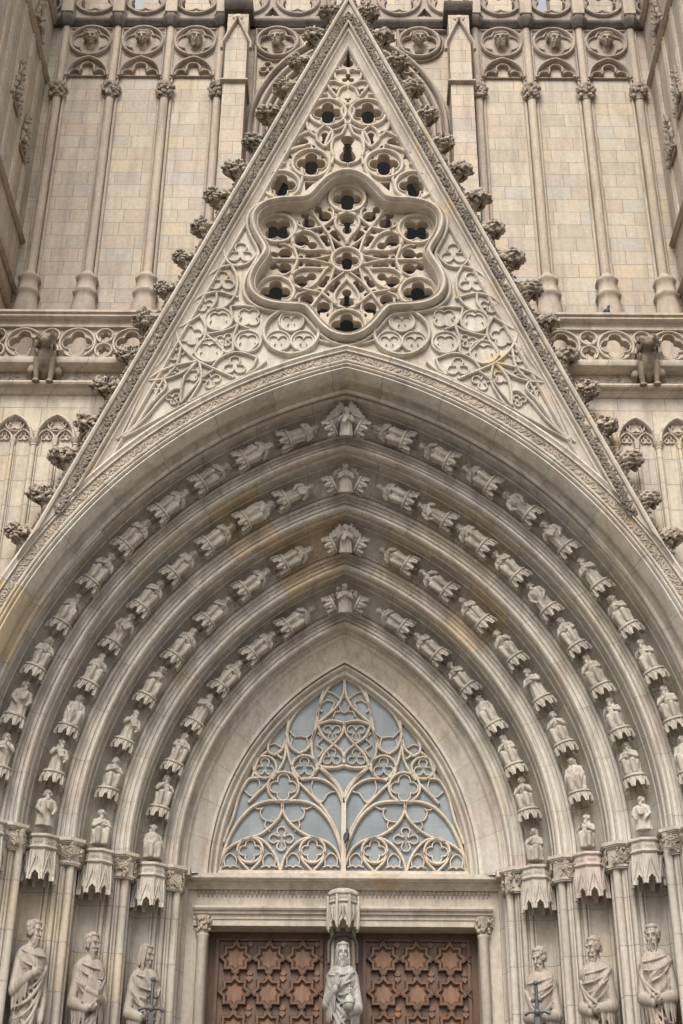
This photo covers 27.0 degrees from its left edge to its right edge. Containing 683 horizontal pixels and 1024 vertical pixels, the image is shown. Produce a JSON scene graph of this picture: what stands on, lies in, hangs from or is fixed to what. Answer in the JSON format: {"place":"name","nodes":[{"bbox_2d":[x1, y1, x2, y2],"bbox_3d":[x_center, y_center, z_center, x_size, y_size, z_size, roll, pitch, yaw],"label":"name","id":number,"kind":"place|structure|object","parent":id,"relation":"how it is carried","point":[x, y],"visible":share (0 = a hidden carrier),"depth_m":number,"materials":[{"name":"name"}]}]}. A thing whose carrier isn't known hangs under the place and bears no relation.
{"place":"outdoors","nodes":[
{"label":"outdoors","id":0,"kind":"place"},
{"bbox_2d":[0,0,58,308],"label":"buttress tower","id":1,"kind":"structure","parent":0,"point":[26,30],"depth_m":25.57,"materials":[{"name":"stone"}]},
{"bbox_2d":[54,0,630,874],"label":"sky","id":2,"kind":"structure","parent":0,"point":[541,6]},
{"bbox_2d":[638,0,682,312],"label":"buttress tower","id":3,"kind":"structure","parent":0,"point":[661,22],"depth_m":26.17,"materials":[{"name":"stone"}]},
{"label":"ground","id":4,"kind":"structure","parent":0,"visible":0},
{"bbox_2d":[0,372,121,575],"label":"side wall","id":5,"kind":"structure","parent":4,"relation":"on","point":[36,421],"depth_m":20.67,"materials":[{"name":"stone"}]},
{"bbox_2d":[0,309,157,371],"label":"balustrade","id":6,"kind":"object","parent":5,"relation":"on","point":[93,327],"visible":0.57,"depth_m":21.50,"materials":[{"name":"stone"}]},
{"bbox_2d":[27,331,64,383],"bbox_3d":[-4.391,-2.259,21.090,0.608,0.793,0.724,3,-9,-5],"label":"gargoyle","id":7,"kind":"object","parent":6,"relation":"attached to","point":[43,366],"visible":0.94,"depth_m":20.97,"materials":[{"name":"stone"}]},
{"bbox_2d":[11,0,682,532],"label":"nave wall","id":8,"kind":"structure","parent":5,"relation":"on","point":[147,124],"depth_m":27.04,"materials":[{"name":"stone"}]},
{"bbox_2d":[264,111,429,331],"bbox_3d":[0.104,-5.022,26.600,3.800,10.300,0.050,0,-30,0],"label":"west window","id":9,"kind":"structure","parent":8,"relation":"in","point":[347,202],"depth_m":26.73,"materials":[{"name":"black glass"}]},
{"bbox_2d":[56,0,640,19],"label":"gallery","id":10,"kind":"object","parent":8,"relation":"on","point":[516,9],"visible":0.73,"depth_m":28.85,"materials":[{"name":"stone"}]},
{"bbox_2d":[0,344,682,1023],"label":"portal","id":11,"kind":"object","parent":4,"relation":"on","point":[322,730],"visible":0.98,"depth_m":20.37,"materials":[{"name":"stone"}]},
{"bbox_2d":[0,732,14,784],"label":"archivolt statuette","id":12,"kind":"object","parent":11,"relation":"attached to","point":[7,749],"visible":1,"depth_m":18.58,"materials":[{"name":"stone"}]},
{"bbox_2d":[0,681,32,732],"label":"archivolt statuette","id":13,"kind":"object","parent":11,"relation":"attached to","point":[13,715],"visible":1,"depth_m":18.91,"materials":[{"name":"stone"}]},
{"bbox_2d":[8,919,47,1023],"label":"apostle statue","id":14,"kind":"object","parent":11,"relation":"on","point":[27,989],"visible":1,"depth_m":17.58,"materials":[{"name":"stone"}]},
{"bbox_2d":[19,637,53,684],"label":"archivolt statuette","id":15,"kind":"object","parent":11,"relation":"attached to","point":[34,667],"visible":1,"depth_m":19.20,"materials":[{"name":"stone"}]},
{"bbox_2d":[35,789,57,828],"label":"archivolt statuette","id":16,"kind":"object","parent":11,"relation":"on","point":[46,808],"visible":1,"depth_m":18.84,"materials":[{"name":"stone"}]},
{"bbox_2d":[38,739,68,789],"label":"archivolt statuette","id":17,"kind":"object","parent":11,"relation":"attached to","point":[52,773],"visible":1,"depth_m":19.18,"materials":[{"name":"stone"}]},
{"bbox_2d":[45,593,81,638],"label":"archivolt statuette","id":18,"kind":"object","parent":11,"relation":"attached to","point":[62,620],"visible":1,"depth_m":19.53,"materials":[{"name":"stone"}]},
{"bbox_2d":[53,694,84,742],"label":"archivolt statuette","id":19,"kind":"object","parent":11,"relation":"attached to","point":[70,722],"visible":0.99,"depth_m":19.45,"materials":[{"name":"stone"}]},
{"bbox_2d":[66,932,106,1023],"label":"apostle statue","id":20,"kind":"object","parent":11,"relation":"on","point":[86,1002],"visible":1,"depth_m":18.14,"materials":[{"name":"stone"}]},
{"bbox_2d":[73,653,106,698],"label":"archivolt statuette","id":21,"kind":"object","parent":11,"relation":"attached to","point":[88,681],"visible":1,"depth_m":19.78,"materials":[{"name":"stone"}]},
{"bbox_2d":[75,552,115,597],"bbox_3d":[-3.401,0.841,19.974,0.365,0.694,0.365,40,-25,-8],"label":"archivolt statuette","id":22,"kind":"object","parent":11,"relation":"attached to","point":[93,578],"visible":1,"depth_m":19.84,"materials":[{"name":"stone"}]},
{"bbox_2d":[90,809,111,846],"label":"archivolt statuette","id":23,"kind":"object","parent":11,"relation":"on","point":[101,829],"visible":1,"depth_m":19.31,"materials":[{"name":"stone"}]},
{"bbox_2d":[94,757,122,805],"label":"archivolt statuette","id":24,"kind":"object","parent":11,"relation":"attached to","point":[108,788],"visible":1,"depth_m":19.67,"materials":[{"name":"stone"}]},
{"bbox_2d":[97,613,135,658],"bbox_3d":[-3.143,1.715,20.208,0.365,0.690,0.365,37,-26,-10],"label":"archivolt statuette","id":25,"kind":"object","parent":11,"relation":"attached to","point":[111,643],"visible":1,"depth_m":20.14,"materials":[{"name":"stone"}]},
{"bbox_2d":[109,710,140,756],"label":"archivolt statuette","id":26,"kind":"object","parent":11,"relation":"attached to","point":[124,742],"visible":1,"depth_m":20.08,"materials":[{"name":"stone"}]},
{"bbox_2d":[108,519,151,560],"bbox_3d":[-2.960,0.341,20.263,0.365,0.687,0.365,46,-23,-6],"label":"archivolt statuette","id":27,"kind":"object","parent":11,"relation":"attached to","point":[129,540],"visible":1,"depth_m":20.13,"materials":[{"name":"stone"}]},
{"bbox_2d":[123,943,160,1023],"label":"apostle statue","id":28,"kind":"object","parent":11,"relation":"on","point":[139,984],"visible":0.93,"depth_m":18.77,"materials":[{"name":"stone"}]},
{"bbox_2d":[137,977,164,1023],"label":"sword","id":29,"kind":"object","parent":28,"relation":"attached to","point":[150,1019],"visible":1,"depth_m":18.44,"materials":[{"name":"metal"}]},
{"bbox_2d":[125,580,164,621],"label":"archivolt statuette","id":30,"kind":"object","parent":11,"relation":"attached to","point":[144,602],"visible":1,"depth_m":20.36,"materials":[{"name":"stone"}]},
{"bbox_2d":[131,666,166,711],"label":"archivolt statuette","id":31,"kind":"object","parent":11,"relation":"attached to","point":[150,691],"visible":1,"depth_m":20.36,"materials":[{"name":"stone"}]},
{"bbox_2d":[143,824,162,860],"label":"archivolt statuette","id":32,"kind":"object","parent":11,"relation":"on","point":[153,845],"visible":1,"depth_m":19.85,"materials":[{"name":"stone"}]},
{"bbox_2d":[145,774,173,822],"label":"archivolt statuette","id":33,"kind":"object","parent":11,"relation":"attached to","point":[158,807],"visible":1,"depth_m":20.19,"materials":[{"name":"stone"}]},
{"bbox_2d":[146,489,189,527],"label":"archivolt statuette","id":34,"kind":"object","parent":11,"relation":"attached to","point":[165,508],"visible":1,"depth_m":20.40,"materials":[{"name":"stone"}]},
{"bbox_2d":[159,732,189,778],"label":"archivolt statuette","id":35,"kind":"object","parent":11,"relation":"attached to","point":[174,760],"visible":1,"depth_m":20.52,"materials":[{"name":"stone"}]},
{"bbox_2d":[157,550,197,588],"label":"archivolt statuette","id":36,"kind":"object","parent":11,"relation":"attached to","point":[183,563],"visible":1,"depth_m":20.62,"materials":[{"name":"stone"}]},
{"bbox_2d":[159,628,197,671],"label":"archivolt statuette","id":37,"kind":"object","parent":11,"relation":"attached to","point":[177,652],"visible":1,"depth_m":20.67,"materials":[{"name":"stone"}]},
{"bbox_2d":[180,693,213,737],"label":"archivolt statuette","id":38,"kind":"object","parent":11,"relation":"attached to","point":[193,721],"visible":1,"depth_m":20.90,"materials":[{"name":"stone"}]},
{"bbox_2d":[186,463,231,498],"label":"archivolt statuette","id":39,"kind":"object","parent":11,"relation":"attached to","point":[207,478],"visible":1,"depth_m":20.63,"materials":[{"name":"stone"}]},
{"bbox_2d":[192,596,231,635],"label":"archivolt statuette","id":40,"kind":"object","parent":11,"relation":"attached to","point":[211,615],"visible":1,"depth_m":20.95,"materials":[{"name":"stone"}]},
{"bbox_2d":[192,522,235,559],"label":"archivolt statuette","id":41,"kind":"object","parent":11,"relation":"attached to","point":[212,541],"visible":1,"depth_m":20.85,"materials":[{"name":"stone"}]},
{"bbox_2d":[206,660,242,700],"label":"archivolt statuette","id":42,"kind":"object","parent":11,"relation":"attached to","point":[225,680],"visible":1,"depth_m":21.11,"materials":[{"name":"stone"}]},
{"bbox_2d":[229,568,270,604],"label":"archivolt statuette","id":43,"kind":"object","parent":11,"relation":"attached to","point":[249,585],"visible":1,"depth_m":21.20,"materials":[{"name":"stone"}]},
{"bbox_2d":[229,441,274,473],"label":"archivolt statuette","id":44,"kind":"object","parent":11,"relation":"attached to","point":[247,457],"visible":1,"depth_m":20.84,"materials":[{"name":"stone"}]},
{"bbox_2d":[230,500,275,534],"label":"archivolt statuette","id":45,"kind":"object","parent":11,"relation":"attached to","point":[248,518],"visible":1,"depth_m":21.07,"materials":[{"name":"stone"}]},
{"bbox_2d":[237,631,276,668],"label":"archivolt statuette","id":46,"kind":"object","parent":11,"relation":"attached to","point":[257,649],"visible":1,"depth_m":21.37,"materials":[{"name":"stone"}]},
{"bbox_2d":[204,932,329,1023],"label":"door","id":47,"kind":"structure","parent":11,"relation":"in","point":[253,977],"depth_m":20.17,"materials":[{"name":"brown wood"}]},
{"bbox_2d":[270,545,313,577],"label":"archivolt statuette","id":48,"kind":"object","parent":11,"relation":"attached to","point":[285,563],"visible":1,"depth_m":21.42,"materials":[{"name":"stone"}]},
{"bbox_2d":[271,483,314,513],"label":"archivolt statuette","id":49,"kind":"object","parent":11,"relation":"attached to","point":[284,500],"visible":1,"depth_m":21.28,"materials":[{"name":"stone"}]},
{"bbox_2d":[272,606,314,640],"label":"archivolt statuette","id":50,"kind":"object","parent":11,"relation":"attached to","point":[291,623],"visible":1,"depth_m":21.59,"materials":[{"name":"stone"}]},
{"bbox_2d":[274,423,319,453],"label":"archivolt statuette","id":51,"kind":"object","parent":11,"relation":"attached to","point":[288,441],"visible":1,"depth_m":21.06,"materials":[{"name":"stone"}]},
{"bbox_2d":[2,0,682,589],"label":"gable","id":52,"kind":"structure","parent":11,"relation":"on","point":[220,320],"depth_m":21.60,"materials":[{"name":"stone"}]},
{"bbox_2d":[322,941,362,1023],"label":"saviour statue","id":53,"kind":"object","parent":11,"relation":"on","point":[342,1003],"visible":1,"depth_m":19.47,"materials":[{"name":"grey stone"}]},
{"bbox_2d":[218,677,468,873],"bbox_3d":[0.037,3.950,21.466,3.760,3.245,0.170,0,-30,0],"label":"window","id":54,"kind":"structure","parent":11,"relation":"in","point":[342,760],"depth_m":21.23,"materials":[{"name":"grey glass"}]},
{"bbox_2d":[320,584,368,616],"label":"keystone statuette","id":55,"kind":"object","parent":11,"relation":"attached to","point":[345,595],"visible":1,"depth_m":21.65,"materials":[{"name":"stone"}]},
{"bbox_2d":[321,524,369,556],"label":"keystone statuette","id":56,"kind":"object","parent":11,"relation":"attached to","point":[344,534],"visible":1,"depth_m":21.47,"materials":[{"name":"stone"}]},
{"bbox_2d":[321,400,370,440],"bbox_3d":[0.067,-1.361,21.083,0.754,0.618,0.333,0,-11,0],"label":"keystone statuette","id":57,"kind":"object","parent":11,"relation":"attached to","point":[358,419],"visible":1,"depth_m":21.01,"materials":[{"name":"stone"}]},
{"bbox_2d":[321,463,370,496],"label":"keystone statuette","id":58,"kind":"object","parent":11,"relation":"attached to","point":[345,476],"visible":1,"depth_m":21.24,"materials":[{"name":"stone"}]},
{"bbox_2d":[343,828,349,842],"bbox_3d":[0.077,4.744,20.818,0.081,0.250,0.138,-16,-34,27],"label":"pigeon","id":59,"kind":"object","parent":11,"relation":"on","point":[346,835],"visible":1,"depth_m":20.79,"materials":[{"name":"grey"}]},
{"bbox_2d":[371,424,417,454],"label":"archivolt statuette","id":60,"kind":"object","parent":11,"relation":"attached to","point":[401,440],"visible":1,"depth_m":21.00,"materials":[{"name":"stone"}]},
{"bbox_2d":[375,607,416,641],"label":"archivolt statuette","id":61,"kind":"object","parent":11,"relation":"attached to","point":[397,623],"visible":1,"depth_m":21.58,"materials":[{"name":"stone"}]},
{"bbox_2d":[376,483,420,514],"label":"archivolt statuette","id":62,"kind":"object","parent":11,"relation":"attached to","point":[401,498],"visible":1,"depth_m":21.23,"materials":[{"name":"stone"}]},
{"bbox_2d":[378,546,420,578],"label":"archivolt statuette","id":63,"kind":"object","parent":11,"relation":"attached to","point":[401,561],"visible":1,"depth_m":21.41,"materials":[{"name":"stone"}]},
{"bbox_2d":[356,933,480,1023],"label":"door","id":64,"kind":"structure","parent":11,"relation":"in","point":[405,978],"depth_m":20.17,"materials":[{"name":"brown wood"}]},
{"bbox_2d":[413,632,451,669],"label":"archivolt statuette","id":65,"kind":"object","parent":11,"relation":"attached to","point":[434,652],"visible":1,"depth_m":21.36,"materials":[{"name":"stone"}]},
{"bbox_2d":[416,501,460,535],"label":"archivolt statuette","id":66,"kind":"object","parent":11,"relation":"attached to","point":[442,520],"visible":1,"depth_m":21.10,"materials":[{"name":"stone"}]},
{"bbox_2d":[418,569,460,605],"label":"archivolt statuette","id":67,"kind":"object","parent":11,"relation":"attached to","point":[440,585],"visible":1,"depth_m":21.19,"materials":[{"name":"stone"}]},
{"bbox_2d":[418,442,462,475],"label":"archivolt statuette","id":68,"kind":"object","parent":11,"relation":"attached to","point":[441,456],"visible":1,"depth_m":20.83,"materials":[{"name":"stone"}]},
{"bbox_2d":[447,661,482,702],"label":"archivolt statuette","id":69,"kind":"object","parent":11,"relation":"attached to","point":[464,683],"visible":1,"depth_m":21.10,"materials":[{"name":"stone"}]},
{"bbox_2d":[454,523,497,561],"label":"archivolt statuette","id":70,"kind":"object","parent":11,"relation":"attached to","point":[478,542],"visible":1,"depth_m":20.84,"materials":[{"name":"stone"}]},
{"bbox_2d":[458,597,497,636],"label":"archivolt statuette","id":71,"kind":"object","parent":11,"relation":"attached to","point":[477,617],"visible":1,"depth_m":20.94,"materials":[{"name":"stone"}]},
{"bbox_2d":[461,465,504,500],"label":"archivolt statuette","id":72,"kind":"object","parent":11,"relation":"attached to","point":[484,481],"visible":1,"depth_m":20.62,"materials":[{"name":"stone"}]},
{"bbox_2d":[475,695,508,739],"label":"archivolt statuette","id":73,"kind":"object","parent":11,"relation":"attached to","point":[491,721],"visible":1,"depth_m":20.82,"materials":[{"name":"stone"}]},
{"bbox_2d":[492,630,529,673],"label":"archivolt statuette","id":74,"kind":"object","parent":11,"relation":"attached to","point":[512,655],"visible":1,"depth_m":20.66,"materials":[{"name":"stone"}]},
{"bbox_2d":[491,550,532,591],"bbox_3d":[2.435,0.806,20.736,0.365,0.680,0.365,-48,-22,5],"label":"archivolt statuette","id":75,"kind":"object","parent":11,"relation":"attached to","point":[513,571],"visible":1,"depth_m":20.61,"materials":[{"name":"stone"}]},
{"bbox_2d":[498,734,528,780],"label":"archivolt statuette","id":76,"kind":"object","parent":11,"relation":"attached to","point":[514,763],"visible":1,"depth_m":20.51,"materials":[{"name":"stone"}]},
{"bbox_2d":[502,491,544,529],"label":"archivolt statuette","id":77,"kind":"object","parent":11,"relation":"attached to","point":[523,509],"visible":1,"depth_m":20.44,"materials":[{"name":"stone"}]},
{"bbox_2d":[513,776,541,825],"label":"archivolt statuette","id":78,"kind":"object","parent":11,"relation":"attached to","point":[528,810],"visible":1,"depth_m":20.18,"materials":[{"name":"stone"}]},
{"bbox_2d":[524,828,543,862],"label":"archivolt statuette","id":79,"kind":"object","parent":11,"relation":"on","point":[534,847],"visible":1,"depth_m":19.83,"materials":[{"name":"stone"}]},
{"bbox_2d":[523,668,557,714],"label":"archivolt statuette","id":80,"kind":"object","parent":11,"relation":"attached to","point":[543,698],"visible":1,"depth_m":20.42,"materials":[{"name":"stone"}]},
{"bbox_2d":[522,945,562,1023],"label":"apostle statue","id":81,"kind":"object","parent":11,"relation":"on","point":[548,990],"visible":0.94,"depth_m":18.76,"materials":[{"name":"stone"}]},
{"bbox_2d":[524,980,550,1023],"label":"studded staff","id":82,"kind":"object","parent":81,"relation":"attached to","point":[537,1011],"visible":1,"depth_m":18.41,"materials":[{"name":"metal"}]},
{"bbox_2d":[525,582,564,624],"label":"archivolt statuette","id":83,"kind":"object","parent":11,"relation":"attached to","point":[544,603],"visible":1,"depth_m":20.40,"materials":[{"name":"stone"}]},
{"bbox_2d":[539,521,581,563],"bbox_3d":[3.068,0.375,20.247,0.365,0.693,0.365,-45,-23,6],"label":"archivolt statuette","id":84,"kind":"object","parent":11,"relation":"attached to","point":[561,542],"visible":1,"depth_m":20.18,"materials":[{"name":"stone"}]},
{"bbox_2d":[547,711,578,759],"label":"archivolt statuette","id":85,"kind":"object","parent":11,"relation":"attached to","point":[563,742],"visible":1,"depth_m":20.01,"materials":[{"name":"stone"}]},
{"bbox_2d":[556,617,592,661],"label":"archivolt statuette","id":86,"kind":"object","parent":11,"relation":"attached to","point":[576,644],"visible":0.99,"depth_m":20.05,"materials":[{"name":"stone"}]},
{"bbox_2d":[564,757,593,808],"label":"archivolt statuette","id":87,"kind":"object","parent":11,"relation":"attached to","point":[576,785],"visible":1,"depth_m":19.66,"materials":[{"name":"stone"}]},
{"bbox_2d":[576,814,595,849],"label":"archivolt statuette","id":88,"kind":"object","parent":11,"relation":"on","point":[586,829],"visible":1,"depth_m":19.30,"materials":[{"name":"stone"}]},
{"bbox_2d":[576,558,615,600],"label":"archivolt statuette","id":89,"kind":"object","parent":11,"relation":"attached to","point":[595,579],"visible":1,"depth_m":19.89,"materials":[{"name":"stone"}]},
{"bbox_2d":[578,934,618,1023],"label":"apostle statue","id":90,"kind":"object","parent":11,"relation":"on","point":[598,1003],"visible":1,"depth_m":18.17,"materials":[{"name":"stone"}]},
{"bbox_2d":[582,654,616,702],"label":"archivolt statuette","id":91,"kind":"object","parent":11,"relation":"attached to","point":[600,684],"visible":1,"depth_m":19.76,"materials":[{"name":"stone"}]},
{"bbox_2d":[603,697,635,745],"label":"archivolt statuette","id":92,"kind":"object","parent":11,"relation":"attached to","point":[620,730],"visible":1,"depth_m":19.43,"materials":[{"name":"stone"}]},
{"bbox_2d":[606,595,644,642],"bbox_3d":[3.870,1.431,19.638,0.365,0.689,0.365,-34,-27,11],"label":"archivolt statuette","id":93,"kind":"object","parent":11,"relation":"attached to","point":[625,621],"visible":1,"depth_m":19.51,"materials":[{"name":"stone"}]},
{"bbox_2d":[619,741,649,792],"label":"archivolt statuette","id":94,"kind":"object","parent":11,"relation":"attached to","point":[634,775],"visible":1,"depth_m":19.10,"materials":[{"name":"stone"}]},
{"bbox_2d":[631,796,652,831],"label":"archivolt statuette","id":95,"kind":"object","parent":11,"relation":"on","point":[641,812],"visible":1,"depth_m":18.81,"materials":[{"name":"stone"}]},
{"bbox_2d":[635,639,670,687],"bbox_3d":[4.165,2.019,19.298,0.365,0.667,0.365,-29,-29,14],"label":"archivolt statuette","id":96,"kind":"object","parent":11,"relation":"attached to","point":[654,672],"visible":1,"depth_m":19.17,"materials":[{"name":"stone"}]},
{"bbox_2d":[637,923,679,1023],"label":"apostle statue","id":97,"kind":"object","parent":11,"relation":"on","point":[658,999],"visible":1,"depth_m":17.59,"materials":[{"name":"stone"}]},
{"bbox_2d":[657,685,682,736],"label":"archivolt statuette","id":98,"kind":"object","parent":11,"relation":"attached to","point":[669,709],"visible":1,"depth_m":18.83,"materials":[{"name":"stone"}]},
{"bbox_2d":[673,735,682,787],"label":"archivolt statuette","id":99,"kind":"object","parent":11,"relation":"attached to","point":[678,755],"visible":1,"depth_m":18.51,"materials":[{"name":"stone"}]},
{"bbox_2d":[571,375,682,568],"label":"side wall","id":100,"kind":"structure","parent":4,"relation":"on","point":[649,417],"depth_m":20.67,"materials":[{"name":"stone"}]},
{"bbox_2d":[534,312,682,374],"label":"balustrade","id":101,"kind":"object","parent":100,"relation":"on","point":[598,330],"visible":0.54,"depth_m":21.48,"materials":[{"name":"stone"}]},
{"bbox_2d":[603,305,609,311],"bbox_3d":[4.030,-3.033,21.733,0.105,0.189,0.254,16,-33,-24],"label":"pigeon","id":102,"kind":"object","parent":101,"relation":"on","point":[607,309],"visible":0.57,"depth_m":21.67,"materials":[{"name":"grey"}]},
{"bbox_2d":[628,334,665,386],"bbox_3d":[4.536,-2.206,21.065,0.608,0.793,0.724,-3,-10,5],"label":"gargoyle","id":103,"kind":"object","parent":101,"relation":"attached to","point":[649,370],"visible":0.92,"depth_m":20.95,"materials":[{"name":"stone"}]}
]}

